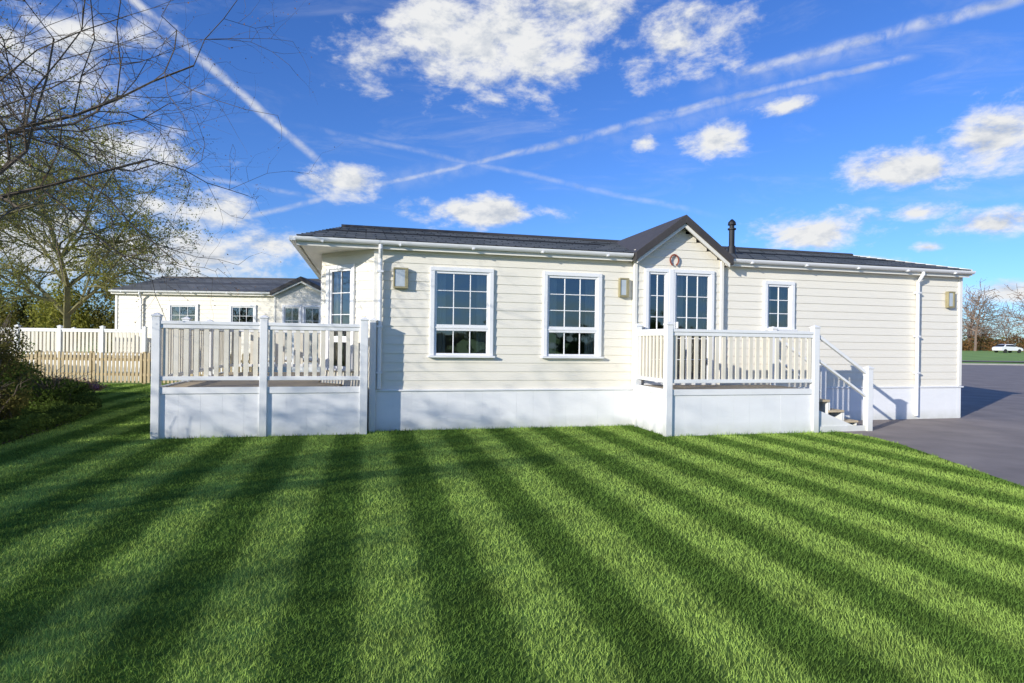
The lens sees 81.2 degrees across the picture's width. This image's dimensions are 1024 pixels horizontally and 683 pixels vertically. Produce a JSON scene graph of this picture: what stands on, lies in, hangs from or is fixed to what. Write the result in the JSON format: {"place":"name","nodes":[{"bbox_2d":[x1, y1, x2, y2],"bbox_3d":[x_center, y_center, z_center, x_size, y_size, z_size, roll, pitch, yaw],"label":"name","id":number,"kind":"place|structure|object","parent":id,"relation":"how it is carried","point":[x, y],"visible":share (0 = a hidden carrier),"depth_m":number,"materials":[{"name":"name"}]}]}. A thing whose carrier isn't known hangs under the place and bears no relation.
{"place":"outdoors","nodes":[
{"label":"outdoors","id":0,"kind":"place"},
{"bbox_2d":[0,383,1023,682],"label":"lawn","id":1,"kind":"structure","parent":0,"point":[482,622],"depth_m":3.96,"materials":[{"name":"green plant"}]},
{"bbox_2d":[150,313,376,439],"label":"veranda deck","id":2,"kind":"structure","parent":1,"relation":"on","point":[263,401],"depth_m":9.14,"materials":[{"name":"white plastic"}]},
{"bbox_2d":[289,215,975,430],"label":"holiday lodge","id":3,"kind":"structure","parent":1,"relation":"on","point":[479,330],"depth_m":10.81,"materials":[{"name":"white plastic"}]},
{"bbox_2d":[633,322,874,436],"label":"entrance deck","id":4,"kind":"structure","parent":1,"relation":"on","point":[696,410],"depth_m":10.05,"materials":[{"name":"white plastic"}]},
{"bbox_2d":[0,0,1023,343],"label":"sky","id":5,"kind":"structure","parent":0,"point":[884,129],"materials":[{"name":"blue"}]},
{"bbox_2d":[2,342,1023,486],"bbox_3d":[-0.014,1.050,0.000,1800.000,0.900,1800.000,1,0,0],"label":"ground","id":6,"kind":"structure","parent":0,"point":[970,356],"depth_m":73.81,"materials":[{"name":"green plant"}]},
{"bbox_2d":[0,388,101,444],"bbox_3d":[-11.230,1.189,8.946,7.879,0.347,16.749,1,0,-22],"label":"ground cover","id":7,"kind":"object","parent":6,"relation":"on","point":[31,419],"visible":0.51,"depth_m":10.06,"materials":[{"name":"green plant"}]},
{"bbox_2d":[0,360,32,420],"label":"shrub","id":8,"kind":"object","parent":7,"relation":"on","point":[12,400],"visible":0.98,"depth_m":9.32,"materials":[{"name":"green plant"}]},
{"bbox_2d":[0,310,38,393],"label":"shrub","id":9,"kind":"object","parent":7,"relation":"on","point":[4,356],"visible":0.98,"depth_m":10.08,"materials":[{"name":"green plant"}]},
{"bbox_2d":[0,355,42,387],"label":"shrub","id":10,"kind":"object","parent":7,"relation":"on","point":[28,367],"visible":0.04,"depth_m":13.37,"materials":[{"name":"green plant"}]},
{"bbox_2d":[0,333,47,398],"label":"shrub","id":11,"kind":"object","parent":7,"relation":"on","point":[7,378],"visible":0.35,"depth_m":11.78,"materials":[{"name":"green plant"}]},
{"bbox_2d":[8,365,79,407],"bbox_3d":[-9.319,0.916,11.808,1.407,0.936,1.068,1,0,0],"label":"shrub","id":12,"kind":"object","parent":7,"relation":"on","point":[51,392],"visible":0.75,"depth_m":11.76,"materials":[{"name":"green plant"}]},
{"bbox_2d":[27,363,88,393],"bbox_3d":[-10.487,0.929,13.574,1.602,0.880,1.168,1,0,0],"label":"shrub","id":13,"kind":"object","parent":7,"relation":"on","point":[81,385],"visible":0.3,"depth_m":13.55,"materials":[{"name":"green plant"}]},
{"bbox_2d":[58,370,108,391],"bbox_3d":[-11.037,1.031,14.873,1.872,0.664,0.714,1,0,6],"label":"flowering plant","id":14,"kind":"object","parent":7,"relation":"on","point":[93,384],"visible":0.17,"depth_m":14.92,"materials":[{"name":"purple plant"}]},
{"bbox_2d":[0,0,222,309],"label":"willow tree","id":15,"kind":"object","parent":7,"relation":"on","point":[16,212],"visible":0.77,"depth_m":13.92,"materials":[{"name":"green plant"}]},
{"bbox_2d":[0,0,334,371],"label":"bare tree","id":16,"kind":"object","parent":7,"relation":"on","point":[10,162],"visible":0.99,"depth_m":8.70,"materials":[{"name":"brown plant"}]},
{"bbox_2d":[0,271,148,354],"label":"hedge","id":17,"kind":"object","parent":6,"relation":"on","point":[85,319],"visible":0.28,"depth_m":27.82,"materials":[{"name":"green plant"}]},
{"bbox_2d":[0,44,216,352],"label":"willow tree","id":18,"kind":"object","parent":6,"relation":"on","point":[67,311],"visible":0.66,"depth_m":23.57,"materials":[{"name":"green plant"}]},
{"bbox_2d":[13,350,252,383],"bbox_3d":[-13.262,0.814,18.964,10.500,1.020,0.148,1,0,1],"label":"picket fence","id":19,"kind":"object","parent":6,"relation":"on","point":[144,374],"visible":0.41,"depth_m":18.89,"materials":[{"name":"brown wood"}]},
{"bbox_2d":[0,324,319,380],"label":"fence","id":20,"kind":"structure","parent":6,"relation":"on","point":[55,339],"depth_m":20.07,"materials":[{"name":"white wood"}]},
{"bbox_2d":[108,276,320,379],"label":"neighbour lodge","id":21,"kind":"structure","parent":6,"relation":"on","point":[287,300],"depth_m":20.88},
{"bbox_2d":[1,280,1023,350],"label":"distant trees","id":22,"kind":"object","parent":6,"relation":"on","point":[976,330],"visible":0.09,"depth_m":116.22,"materials":[{"name":"brown plant"}]},
{"bbox_2d":[20,322,1023,349],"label":"distant hedge","id":23,"kind":"object","parent":6,"relation":"on","point":[962,339],"depth_m":138.89,"materials":[{"name":"brown plant"}]},
{"bbox_2d":[840,365,1023,485],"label":"asphalt drive","id":24,"kind":"structure","parent":6,"relation":"on","point":[984,432],"depth_m":10.95,"materials":[{"name":"grey asphalt"}]},
{"bbox_2d":[962,333,1023,350],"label":"russet hedge","id":25,"kind":"object","parent":6,"relation":"on","point":[965,347],"visible":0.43,"depth_m":117.58,"materials":[{"name":"brown plant"}]},
{"bbox_2d":[962,363,1023,364],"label":"kerb","id":26,"kind":"structure","parent":6,"relation":"on","point":[988,364],"depth_m":52.00,"materials":[{"name":"concrete"}]},
{"bbox_2d":[992,344,1022,352],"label":"parked car","id":27,"kind":"object","parent":6,"relation":"on","point":[1005,348],"visible":0.99,"depth_m":99.25,"materials":[{"name":"white paint"}]},
{"bbox_2d":[962,360,1023,361],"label":"access road","id":28,"kind":"structure","parent":0,"point":[998,361],"depth_m":62.54,"materials":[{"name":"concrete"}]}
]}

